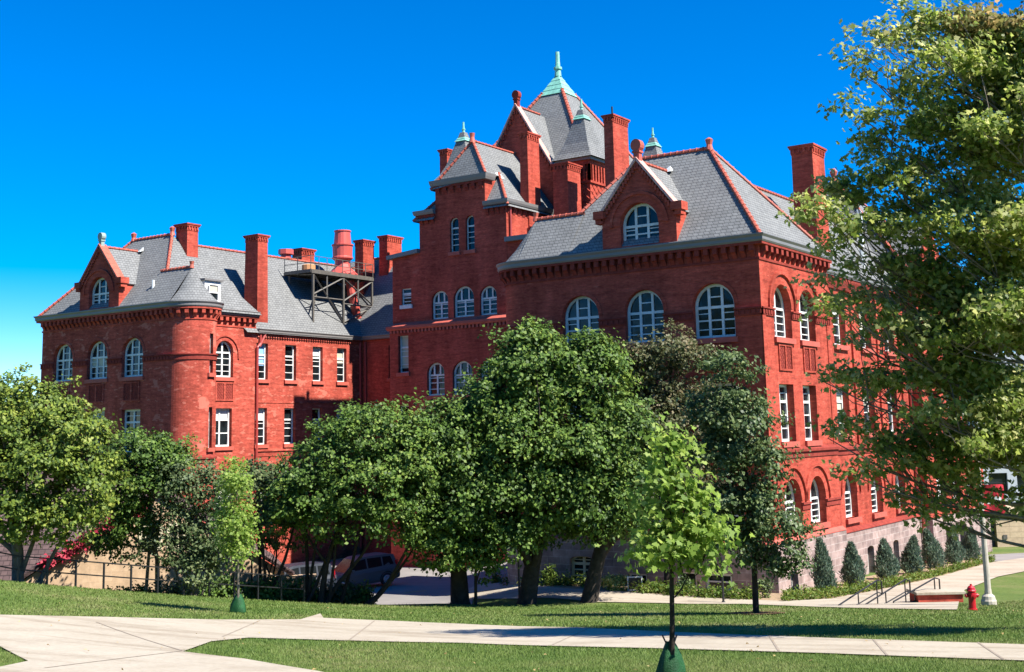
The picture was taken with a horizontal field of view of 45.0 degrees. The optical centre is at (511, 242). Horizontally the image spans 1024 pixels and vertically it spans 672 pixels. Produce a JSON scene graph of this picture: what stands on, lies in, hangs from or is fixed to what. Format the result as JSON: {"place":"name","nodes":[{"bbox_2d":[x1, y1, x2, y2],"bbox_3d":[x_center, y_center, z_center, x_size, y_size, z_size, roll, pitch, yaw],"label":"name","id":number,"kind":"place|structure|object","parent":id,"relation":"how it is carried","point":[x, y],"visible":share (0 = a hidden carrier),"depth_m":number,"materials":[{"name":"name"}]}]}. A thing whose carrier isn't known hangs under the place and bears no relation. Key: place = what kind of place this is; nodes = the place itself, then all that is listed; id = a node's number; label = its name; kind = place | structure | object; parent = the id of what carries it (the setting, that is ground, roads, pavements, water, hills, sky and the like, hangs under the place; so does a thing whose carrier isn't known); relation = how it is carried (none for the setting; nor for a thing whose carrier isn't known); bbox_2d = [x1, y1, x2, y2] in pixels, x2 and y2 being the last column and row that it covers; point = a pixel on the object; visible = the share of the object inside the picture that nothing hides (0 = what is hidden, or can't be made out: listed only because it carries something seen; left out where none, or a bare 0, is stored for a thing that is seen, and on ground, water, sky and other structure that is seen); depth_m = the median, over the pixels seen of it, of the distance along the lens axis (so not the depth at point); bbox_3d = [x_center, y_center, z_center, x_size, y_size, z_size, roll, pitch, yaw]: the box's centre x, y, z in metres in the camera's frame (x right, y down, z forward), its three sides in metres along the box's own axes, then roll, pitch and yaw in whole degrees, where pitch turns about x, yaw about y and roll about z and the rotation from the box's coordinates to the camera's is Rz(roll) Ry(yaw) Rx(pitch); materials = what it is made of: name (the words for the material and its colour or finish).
{"place":"outdoors","nodes":[
{"label":"outdoors","id":0,"kind":"place"},
{"bbox_2d":[320,556,576,604],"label":"asphalt court","id":1,"kind":"object","parent":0,"point":[410,581],"visible":0.09,"depth_m":70.86,"materials":[{"name":"grey asphalt"}]},
{"bbox_2d":[275,574,316,601],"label":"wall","id":2,"kind":"structure","parent":1,"relation":"on","point":[313,577],"depth_m":56.60,"materials":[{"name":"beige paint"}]},
{"bbox_2d":[277,561,336,592],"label":"parked car","id":3,"kind":"object","parent":1,"relation":"on","point":[298,568],"visible":0.03,"depth_m":66.17,"materials":[{"name":"blue paint"}]},
{"bbox_2d":[335,552,399,585],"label":"parked car","id":4,"kind":"object","parent":1,"relation":"on","point":[374,567],"visible":0.48,"depth_m":71.58,"materials":[{"name":"grey paint"}]},
{"bbox_2d":[0,613,1023,671],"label":"sidewalk","id":5,"kind":"structure","parent":0,"point":[69,639],"depth_m":27.27,"materials":[{"name":"concrete"}]},
{"bbox_2d":[0,547,1023,671],"bbox_3d":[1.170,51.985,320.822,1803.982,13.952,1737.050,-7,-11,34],"label":"lawn","id":6,"kind":"structure","parent":0,"point":[1009,587],"depth_m":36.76,"materials":[{"name":"green plant"}]},
{"bbox_2d":[0,368,35,435],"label":"background tree","id":7,"kind":"object","parent":6,"relation":"on","point":[8,375],"visible":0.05,"depth_m":99.70,"materials":[{"name":"green plant"}]},
{"bbox_2d":[0,362,138,583],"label":"spreading tree","id":8,"kind":"object","parent":6,"relation":"on","point":[26,507],"visible":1,"depth_m":46.03,"materials":[{"name":"green plant"}]},
{"bbox_2d":[110,580,154,592],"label":"shrub","id":9,"kind":"object","parent":6,"relation":"on","point":[140,588],"visible":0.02,"depth_m":51.01,"materials":[{"name":"green plant"}]},
{"bbox_2d":[75,424,207,592],"bbox_3d":[-15.282,11.993,50.507,5.067,9.057,4.373,-7,-11,34],"label":"arching tree","id":10,"kind":"object","parent":6,"relation":"on","point":[152,452],"visible":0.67,"depth_m":50.33,"materials":[{"name":"green plant"}]},
{"bbox_2d":[0,467,294,595],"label":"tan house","id":11,"kind":"structure","parent":6,"relation":"on","point":[86,581],"depth_m":55.29,"materials":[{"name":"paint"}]},
{"bbox_2d":[35,507,143,583],"bbox_3d":[-18.429,13.925,54.499,4.908,4.966,1.457,2,-9,-18],"label":"red ivy","id":12,"kind":"object","parent":11,"relation":"attached to","point":[69,554],"visible":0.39,"depth_m":54.19,"materials":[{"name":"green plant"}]},
{"bbox_2d":[0,552,304,601],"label":"iron railing","id":13,"kind":"object","parent":6,"relation":"on","point":[47,571],"visible":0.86,"depth_m":48.36,"materials":[{"name":"black metal"}]},
{"bbox_2d":[149,576,193,594],"bbox_3d":[-14.238,15.289,51.103,2.502,2.882,2.028,-3,-9,8],"label":"shrub","id":14,"kind":"object","parent":6,"relation":"on","point":[167,590],"visible":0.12,"depth_m":50.99,"materials":[{"name":"green plant"}]},
{"bbox_2d":[119,455,257,596],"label":"thin tree","id":15,"kind":"object","parent":6,"relation":"on","point":[194,526],"visible":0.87,"depth_m":49.46,"materials":[{"name":"green plant"}]},
{"bbox_2d":[198,573,250,597],"bbox_3d":[-12.355,15.207,51.900,2.891,2.587,1.900,0,-9,-5],"label":"shrub","id":16,"kind":"object","parent":6,"relation":"on","point":[215,591],"visible":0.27,"depth_m":51.80,"materials":[{"name":"green plant"}]},
{"bbox_2d":[204,454,264,597],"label":"yellow sapling","id":17,"kind":"object","parent":6,"relation":"on","point":[232,523],"visible":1,"depth_m":39.96,"materials":[{"name":"green plant"}]},
{"bbox_2d":[230,591,245,612],"bbox_3d":[-8.929,11.719,40.224,0.544,0.724,0.443,2,-9,-20],"label":"watering bag","id":18,"kind":"object","parent":6,"relation":"on","point":[237,605],"visible":0.89,"depth_m":40.10,"materials":[{"name":"green plastic"}]},
{"bbox_2d":[215,454,311,584],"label":"shrubby tree","id":19,"kind":"object","parent":6,"relation":"on","point":[263,472],"visible":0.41,"depth_m":53.80,"materials":[{"name":"green plant"}]},
{"bbox_2d":[239,573,291,600],"bbox_3d":[-10.953,15.591,53.352,2.806,2.670,2.452,2,-9,-21],"label":"shrub","id":20,"kind":"object","parent":6,"relation":"on","point":[251,593],"visible":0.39,"depth_m":53.07,"materials":[{"name":"green plant"}]},
{"bbox_2d":[275,575,320,602],"bbox_3d":[-9.325,15.930,53.921,3.096,2.765,2.008,-1,-9,-1],"label":"shrub","id":21,"kind":"object","parent":6,"relation":"on","point":[295,595],"visible":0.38,"depth_m":53.64,"materials":[{"name":"green plant"}]},
{"bbox_2d":[310,578,359,603],"bbox_3d":[-7.779,15.890,54.232,2.432,2.226,2.041,-7,-11,34],"label":"shrub","id":22,"kind":"object","parent":6,"relation":"on","point":[338,593],"visible":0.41,"depth_m":54.09,"materials":[{"name":"green plant"}]},
{"bbox_2d":[336,579,377,604],"bbox_3d":[-6.834,15.974,54.576,2.062,2.093,1.712,-1,-9,1],"label":"shrub","id":23,"kind":"object","parent":6,"relation":"on","point":[364,594],"visible":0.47,"depth_m":54.32,"materials":[{"name":"green plant"}]},
{"bbox_2d":[251,394,465,604],"bbox_3d":[-6.525,11.574,52.234,9.435,10.188,5.527,-1,-9,-3],"label":"crabapple tree","id":24,"kind":"object","parent":6,"relation":"on","point":[336,491],"visible":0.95,"depth_m":51.77,"materials":[{"name":"green plant"}]},
{"bbox_2d":[375,387,537,604],"bbox_3d":[-2.302,11.149,54.156,6.912,9.834,7.170,-7,-11,34],"label":"broad tree","id":25,"kind":"object","parent":6,"relation":"on","point":[452,544],"visible":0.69,"depth_m":52.60,"materials":[{"name":"green plant"}]},
{"bbox_2d":[462,536,504,604],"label":"thin sapling","id":26,"kind":"object","parent":6,"relation":"on","point":[476,577],"visible":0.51,"depth_m":53.37,"materials":[{"name":"green plant"}]},
{"bbox_2d":[33,52,992,592],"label":"brick hall","id":27,"kind":"structure","parent":6,"relation":"on","point":[557,202],"depth_m":83.31,"materials":[{"name":"red brick"}]},
{"bbox_2d":[51,345,72,385],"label":"window","id":28,"kind":"structure","parent":27,"relation":"in","point":[64,357],"depth_m":88.08,"materials":[{"name":"white paint"}]},
{"bbox_2d":[84,341,107,383],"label":"window","id":29,"kind":"structure","parent":27,"relation":"in","point":[98,367],"depth_m":85.91,"materials":[{"name":"white paint"}]},
{"bbox_2d":[92,278,108,304],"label":"window","id":30,"kind":"structure","parent":27,"relation":"in","point":[100,291],"depth_m":86.69,"materials":[{"name":"white paint"}]},
{"bbox_2d":[119,338,143,380],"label":"window","id":31,"kind":"structure","parent":27,"relation":"in","point":[134,351],"depth_m":83.84,"materials":[{"name":"white paint"}]},
{"bbox_2d":[124,409,139,454],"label":"window","id":32,"kind":"structure","parent":27,"relation":"in","point":[132,417],"depth_m":83.29,"materials":[{"name":"white paint"}]},
{"bbox_2d":[209,284,218,301],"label":"window","id":33,"kind":"structure","parent":27,"relation":"in","point":[213,288],"depth_m":86.73,"materials":[{"name":"white paint"}]},
{"bbox_2d":[215,408,233,450],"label":"window","id":34,"kind":"structure","parent":27,"relation":"in","point":[222,414],"depth_m":86.78,"materials":[{"name":"white paint"}]},
{"bbox_2d":[216,341,234,380],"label":"window","id":35,"kind":"structure","parent":27,"relation":"in","point":[223,363],"depth_m":87.50,"materials":[{"name":"white paint"}]},
{"bbox_2d":[254,408,268,447],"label":"window","id":36,"kind":"structure","parent":27,"relation":"in","point":[261,444],"depth_m":89.84,"materials":[{"name":"white paint"}]},
{"bbox_2d":[255,343,269,382],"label":"window","id":37,"kind":"structure","parent":27,"relation":"in","point":[262,379],"depth_m":90.56,"materials":[{"name":"white paint"}]},
{"bbox_2d":[283,408,296,446],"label":"window","id":38,"kind":"structure","parent":27,"relation":"in","point":[288,412],"depth_m":92.15,"materials":[{"name":"white paint"}]},
{"bbox_2d":[284,345,297,383],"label":"window","id":39,"kind":"structure","parent":27,"relation":"in","point":[289,349],"depth_m":92.92,"materials":[{"name":"white paint"}]},
{"bbox_2d":[312,408,319,444],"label":"window","id":40,"kind":"structure","parent":27,"relation":"in","point":[315,415],"depth_m":94.68,"materials":[{"name":"black glass"}]},
{"bbox_2d":[312,347,324,384],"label":"window","id":41,"kind":"structure","parent":27,"relation":"in","point":[316,350],"depth_m":95.31,"materials":[{"name":"white paint"}]},
{"bbox_2d":[284,255,373,324],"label":"roof platform","id":42,"kind":"structure","parent":27,"relation":"on","point":[319,276],"depth_m":99.37,"materials":[{"name":"metal"}]},
{"bbox_2d":[331,229,360,318],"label":"exhaust fan","id":43,"kind":"object","parent":42,"relation":"on","point":[342,247],"visible":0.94,"depth_m":101.29},
{"bbox_2d":[336,348,348,384],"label":"window","id":44,"kind":"structure","parent":27,"relation":"in","point":[340,352],"depth_m":97.54,"materials":[{"name":"white paint"}]},
{"bbox_2d":[396,335,409,376],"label":"window","id":45,"kind":"structure","parent":27,"relation":"in","point":[404,339],"depth_m":88.19,"materials":[{"name":"grey glass"}]},
{"bbox_2d":[400,288,412,308],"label":"window","id":46,"kind":"structure","parent":27,"relation":"in","point":[407,304],"depth_m":88.83,"materials":[{"name":"white paint"}]},
{"bbox_2d":[425,363,445,399],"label":"window","id":47,"kind":"structure","parent":27,"relation":"in","point":[436,372],"depth_m":86.23,"materials":[{"name":"white paint"}]},
{"bbox_2d":[430,291,449,320],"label":"window","id":48,"kind":"structure","parent":27,"relation":"in","point":[440,302],"depth_m":87.22,"materials":[{"name":"white paint"}]},
{"bbox_2d":[448,218,460,255],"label":"window","id":49,"kind":"structure","parent":27,"relation":"in","point":[455,223],"depth_m":87.16,"materials":[{"name":"glass"}]},
{"bbox_2d":[450,361,472,397],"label":"window","id":50,"kind":"structure","parent":27,"relation":"in","point":[461,367],"depth_m":85.10,"materials":[{"name":"white paint"}]},
{"bbox_2d":[452,286,474,318],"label":"window","id":51,"kind":"structure","parent":27,"relation":"in","point":[464,299],"depth_m":86.08,"materials":[{"name":"white paint"}]},
{"bbox_2d":[464,216,475,253],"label":"window","id":52,"kind":"structure","parent":27,"relation":"in","point":[470,222],"depth_m":86.42,"materials":[{"name":"black glass"}]},
{"bbox_2d":[479,286,497,315],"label":"window","id":53,"kind":"structure","parent":27,"relation":"in","point":[488,296],"depth_m":84.89,"materials":[{"name":"white paint"}]},
{"bbox_2d":[572,556,590,580],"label":"window","id":54,"kind":"structure","parent":27,"relation":"in","point":[580,564],"depth_m":62.35,"materials":[{"name":"beige paint"}]},
{"bbox_2d":[565,296,598,346],"bbox_3d":[3.640,4.234,64.033,2.420,2.900,0.480,-7,-11,34],"label":"window","id":55,"kind":"structure","parent":27,"relation":"in","point":[582,311],"depth_m":64.33,"materials":[{"name":"glass"}]},
{"bbox_2d":[623,204,658,240],"bbox_3d":[6.647,-0.897,62.875,2.180,2.150,0.120,-7,-11,34],"label":"window","id":56,"kind":"structure","parent":27,"relation":"in","point":[641,220],"depth_m":62.95,"materials":[{"name":"glass"}]},
{"bbox_2d":[623,290,664,348],"bbox_3d":[6.705,3.847,61.978,2.420,2.900,0.480,-7,-11,34],"label":"window","id":57,"kind":"structure","parent":27,"relation":"in","point":[645,309],"depth_m":62.20,"materials":[{"name":"glass"}]},
{"bbox_2d":[678,572,696,587],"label":"window","id":58,"kind":"structure","parent":27,"relation":"in","point":[692,573],"depth_m":58.80,"materials":[{"name":"black glass"}]},
{"bbox_2d":[691,284,737,343],"bbox_3d":[9.836,3.451,59.879,2.420,2.900,0.480,-7,-11,34],"label":"window","id":59,"kind":"structure","parent":27,"relation":"in","point":[715,318],"depth_m":60.02,"materials":[{"name":"glass"}]},
{"bbox_2d":[706,573,731,590],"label":"window","id":60,"kind":"structure","parent":27,"relation":"in","point":[712,580],"depth_m":57.99,"materials":[{"name":"black glass"}]},
{"bbox_2d":[773,288,796,343],"bbox_3d":[13.114,3.527,60.619,0.620,2.890,2.500,-7,-11,34],"label":"window","id":61,"kind":"structure","parent":27,"relation":"in","point":[779,319],"depth_m":61.17,"materials":[{"name":"white paint"}]},
{"bbox_2d":[779,384,799,447],"bbox_3d":[13.195,8.397,59.823,0.620,3.020,2.080,-7,-11,34],"label":"window","id":62,"kind":"structure","parent":27,"relation":"in","point":[782,388],"depth_m":60.41,"materials":[{"name":"white paint"}]},
{"bbox_2d":[784,482,795,534],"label":"window","id":63,"kind":"structure","parent":27,"relation":"in","point":[789,488],"depth_m":59.96,"materials":[{"name":"white paint"}]},
{"bbox_2d":[799,293,819,346],"bbox_3d":[14.961,3.901,63.303,0.620,2.890,2.420,-7,-11,34],"label":"window","id":64,"kind":"structure","parent":27,"relation":"in","point":[804,326],"depth_m":63.83,"materials":[{"name":"white paint"}]},
{"bbox_2d":[802,386,822,445],"bbox_3d":[14.913,8.745,62.319,0.620,3.020,2.080,-7,-11,34],"label":"window","id":65,"kind":"structure","parent":27,"relation":"in","point":[806,397],"depth_m":62.90,"materials":[{"name":"white paint"}]},
{"bbox_2d":[810,479,830,530],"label":"window","id":66,"kind":"structure","parent":27,"relation":"in","point":[814,496],"depth_m":62.48,"materials":[{"name":"white paint"}]},
{"bbox_2d":[833,311,850,350],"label":"window","id":67,"kind":"structure","parent":27,"relation":"in","point":[837,333],"depth_m":69.15,"materials":[{"name":"white paint"}]},
{"bbox_2d":[836,387,854,438],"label":"window","id":68,"kind":"structure","parent":27,"relation":"in","point":[838,394],"depth_m":68.43,"materials":[{"name":"white paint"}]},
{"bbox_2d":[845,478,861,523],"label":"window","id":69,"kind":"structure","parent":27,"relation":"in","point":[848,506],"depth_m":67.88,"materials":[{"name":"white paint"}]},
{"bbox_2d":[871,478,886,518],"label":"window","id":70,"kind":"structure","parent":27,"relation":"in","point":[873,492],"depth_m":71.38,"materials":[{"name":"white paint"}]},
{"bbox_2d":[19,582,1017,671],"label":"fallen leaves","id":71,"kind":"object","parent":6,"relation":"on","point":[512,624],"visible":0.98,"depth_m":28.07,"materials":[{"name":"brown plant"}]},
{"bbox_2d":[442,313,625,604],"bbox_3d":[1.063,9.607,54.512,8.240,12.948,7.410,2,-9,-19],"label":"broad tree","id":72,"kind":"object","parent":6,"relation":"on","point":[525,364],"visible":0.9,"depth_m":53.00,"materials":[{"name":"green plant"}]},
{"bbox_2d":[518,325,671,602],"bbox_3d":[3.493,9.774,54.100,7.556,12.374,5.904,4,-10,-30],"label":"broad tree","id":73,"kind":"object","parent":6,"relation":"on","point":[613,471],"visible":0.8,"depth_m":53.23,"materials":[{"name":"green plant"}]},
{"bbox_2d":[656,634,685,671],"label":"watering bag","id":74,"kind":"object","parent":6,"relation":"on","point":[668,662],"visible":0.98,"depth_m":17.56,"materials":[{"name":"green plastic"}]},
{"bbox_2d":[591,411,754,654],"bbox_3d":[2.313,4.462,17.562,1.982,4.091,1.764,-7,-11,34],"label":"maple sapling","id":75,"kind":"object","parent":6,"relation":"on","point":[705,530],"visible":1,"depth_m":17.43,"materials":[{"name":"green plant"}]},
{"bbox_2d":[728,611,785,613],"bbox_3d":[8.094,12.297,40.992,1.899,0.272,2.575,-2,-9,6],"label":"mulch ring","id":76,"kind":"object","parent":6,"relation":"on","point":[761,612],"visible":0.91,"depth_m":40.88,"materials":[{"name":"brown soil"}]},
{"bbox_2d":[676,344,827,612],"bbox_3d":[7.748,7.983,41.110,4.472,9.159,4.012,-7,-11,34],"label":"oak tree","id":77,"kind":"object","parent":76,"relation":"on","point":[735,447],"visible":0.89,"depth_m":40.56,"materials":[{"name":"green plant"}]},
{"bbox_2d":[540,556,989,600],"bbox_3d":[19.359,18.032,66.783,37.175,1.525,20.328,3,-10,-26],"label":"planting bed","id":78,"kind":"object","parent":6,"relation":"on","point":[775,596],"visible":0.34,"depth_m":60.28,"materials":[{"name":"soil"}]},
{"bbox_2d":[539,563,558,581],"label":"cone shrub","id":79,"kind":"object","parent":78,"relation":"on","point":[547,572],"visible":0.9,"depth_m":62.29,"materials":[{"name":"green plant"}]},
{"bbox_2d":[600,571,629,590],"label":"hydrangea","id":80,"kind":"object","parent":78,"relation":"on","point":[609,581],"visible":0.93,"depth_m":58.33,"materials":[{"name":"green plant"}]},
{"bbox_2d":[627,576,642,590],"bbox_3d":[5.777,16.055,58.099,0.720,0.660,0.080,-1,-9,0],"label":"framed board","id":81,"kind":"object","parent":78,"relation":"on","point":[631,579],"visible":0.76,"depth_m":58.10,"materials":[{"name":"metal"}]},
{"bbox_2d":[615,318,721,587],"bbox_3d":[7.349,9.967,57.163,6.300,12.912,6.442,-7,-11,34],"label":"dull tree","id":82,"kind":"object","parent":78,"relation":"on","point":[651,356],"visible":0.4,"depth_m":56.72,"materials":[{"name":"green plant"}]},
{"bbox_2d":[674,573,695,592],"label":"cone shrub","id":83,"kind":"object","parent":78,"relation":"on","point":[682,581],"visible":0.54,"depth_m":56.64,"materials":[{"name":"green plant"}]},
{"bbox_2d":[489,551,995,600],"bbox_3d":[17.459,17.294,64.466,20.309,2.172,34.486,-26,-27,70],"label":"ground cover","id":84,"kind":"object","parent":78,"relation":"on","point":[822,592],"visible":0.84,"depth_m":56.87,"materials":[{"name":"green plant"}]},
{"bbox_2d":[758,577,774,597],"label":"cone shrub","id":85,"kind":"object","parent":78,"relation":"on","point":[764,584],"visible":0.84,"depth_m":54.20,"materials":[{"name":"green plant"}]},
{"bbox_2d":[809,537,837,590],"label":"juniper","id":86,"kind":"object","parent":78,"relation":"on","point":[823,574],"visible":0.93,"depth_m":57.07,"materials":[{"name":"green plant"}]},
{"bbox_2d":[837,540,866,584],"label":"juniper","id":87,"kind":"object","parent":78,"relation":"on","point":[852,569],"visible":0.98,"depth_m":60.12,"materials":[{"name":"green plant"}]},
{"bbox_2d":[872,538,901,579],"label":"juniper","id":88,"kind":"object","parent":78,"relation":"on","point":[889,567],"visible":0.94,"depth_m":63.44,"materials":[{"name":"green plant"}]},
{"bbox_2d":[898,534,925,573],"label":"juniper","id":89,"kind":"object","parent":78,"relation":"on","point":[911,560],"visible":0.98,"depth_m":66.62,"materials":[{"name":"green plant"}]},
{"bbox_2d":[921,527,947,567],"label":"juniper","id":90,"kind":"object","parent":78,"relation":"on","point":[932,550],"visible":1,"depth_m":70.96,"materials":[{"name":"green plant"}]},
{"bbox_2d":[944,533,966,563],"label":"juniper","id":91,"kind":"object","parent":78,"relation":"on","point":[954,550],"visible":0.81,"depth_m":74.41,"materials":[{"name":"green plant"}]},
{"bbox_2d":[960,526,981,559],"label":"juniper","id":92,"kind":"object","parent":78,"relation":"on","point":[969,543],"visible":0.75,"depth_m":77.50,"materials":[{"name":"green plant"}]},
{"bbox_2d":[774,0,1023,547],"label":"maple tree","id":93,"kind":"object","parent":6,"relation":"on","point":[958,317],"visible":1,"depth_m":27.82,"materials":[{"name":"green plant"}]},
{"bbox_2d":[964,584,978,609],"bbox_3d":[14.801,11.465,39.790,0.427,0.880,0.385,-7,-11,34],"label":"fire hydrant","id":94,"kind":"object","parent":6,"relation":"on","point":[971,595],"visible":0.98,"depth_m":39.73,"materials":[{"name":"red metal"}]},
{"bbox_2d":[940,505,1023,546],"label":"beige wall","id":95,"kind":"structure","parent":6,"relation":"on","point":[1013,531],"depth_m":92.27,"materials":[{"name":"stone"}]},
{"bbox_2d":[968,422,1005,605],"bbox_3d":[17.121,9.467,44.385,1.144,7.100,0.531,1,-9,-15],"label":"lamp post","id":96,"kind":"object","parent":6,"relation":"on","point":[988,597],"visible":0.29,"depth_m":43.96,"materials":[{"name":"metal"}]},
{"bbox_2d":[983,353,1023,501],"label":"pale grey building","id":97,"kind":"structure","parent":6,"relation":"on","point":[1001,475],"depth_m":131.31,"materials":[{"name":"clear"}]},
{"bbox_2d":[988,473,1006,490],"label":"window","id":98,"kind":"structure","parent":97,"relation":"in","point":[997,477],"depth_m":131.39,"materials":[{"name":"black glass"}]},
{"bbox_2d":[0,0,1023,394],"label":"sky","id":99,"kind":"structure","parent":0,"point":[296,123],"materials":[{"name":"blue"}]},
{"bbox_2d":[447,558,1023,608],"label":"front path","id":100,"kind":"structure","parent":0,"point":[963,580],"depth_m":56.13,"materials":[{"name":"concrete"}]},
{"bbox_2d":[838,580,882,605],"bbox_3d":[13.102,13.318,46.565,2.235,1.038,0.132,3,-10,-27],"label":"stair handrail","id":101,"kind":"object","parent":100,"relation":"on","point":[858,592],"visible":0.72,"depth_m":46.75,"materials":[{"name":"black metal"}]},
{"bbox_2d":[865,579,910,603],"bbox_3d":[14.319,13.458,47.164,2.324,1.047,0.130,3,-10,-26],"label":"stair handrail","id":102,"kind":"object","parent":100,"relation":"on","point":[886,601],"visible":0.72,"depth_m":47.39,"materials":[{"name":"black metal"}]},
{"bbox_2d":[893,577,940,602],"bbox_3d":[15.620,13.564,47.760,2.419,1.046,0.127,3,-10,-25],"label":"stair handrail","id":103,"kind":"object","parent":100,"relation":"on","point":[934,578],"visible":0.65,"depth_m":47.82,"materials":[{"name":"black metal"}]},
{"bbox_2d":[906,587,965,601],"bbox_3d":[16.474,13.901,47.977,1.900,0.770,1.280,-1,-9,0],"label":"brick bench","id":104,"kind":"object","parent":100,"relation":"on","point":[951,594],"visible":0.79,"depth_m":47.46,"materials":[{"name":"brick"}]},
{"bbox_2d":[980,553,1023,560],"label":"road","id":105,"kind":"structure","parent":0,"point":[1000,557],"depth_m":80.05,"materials":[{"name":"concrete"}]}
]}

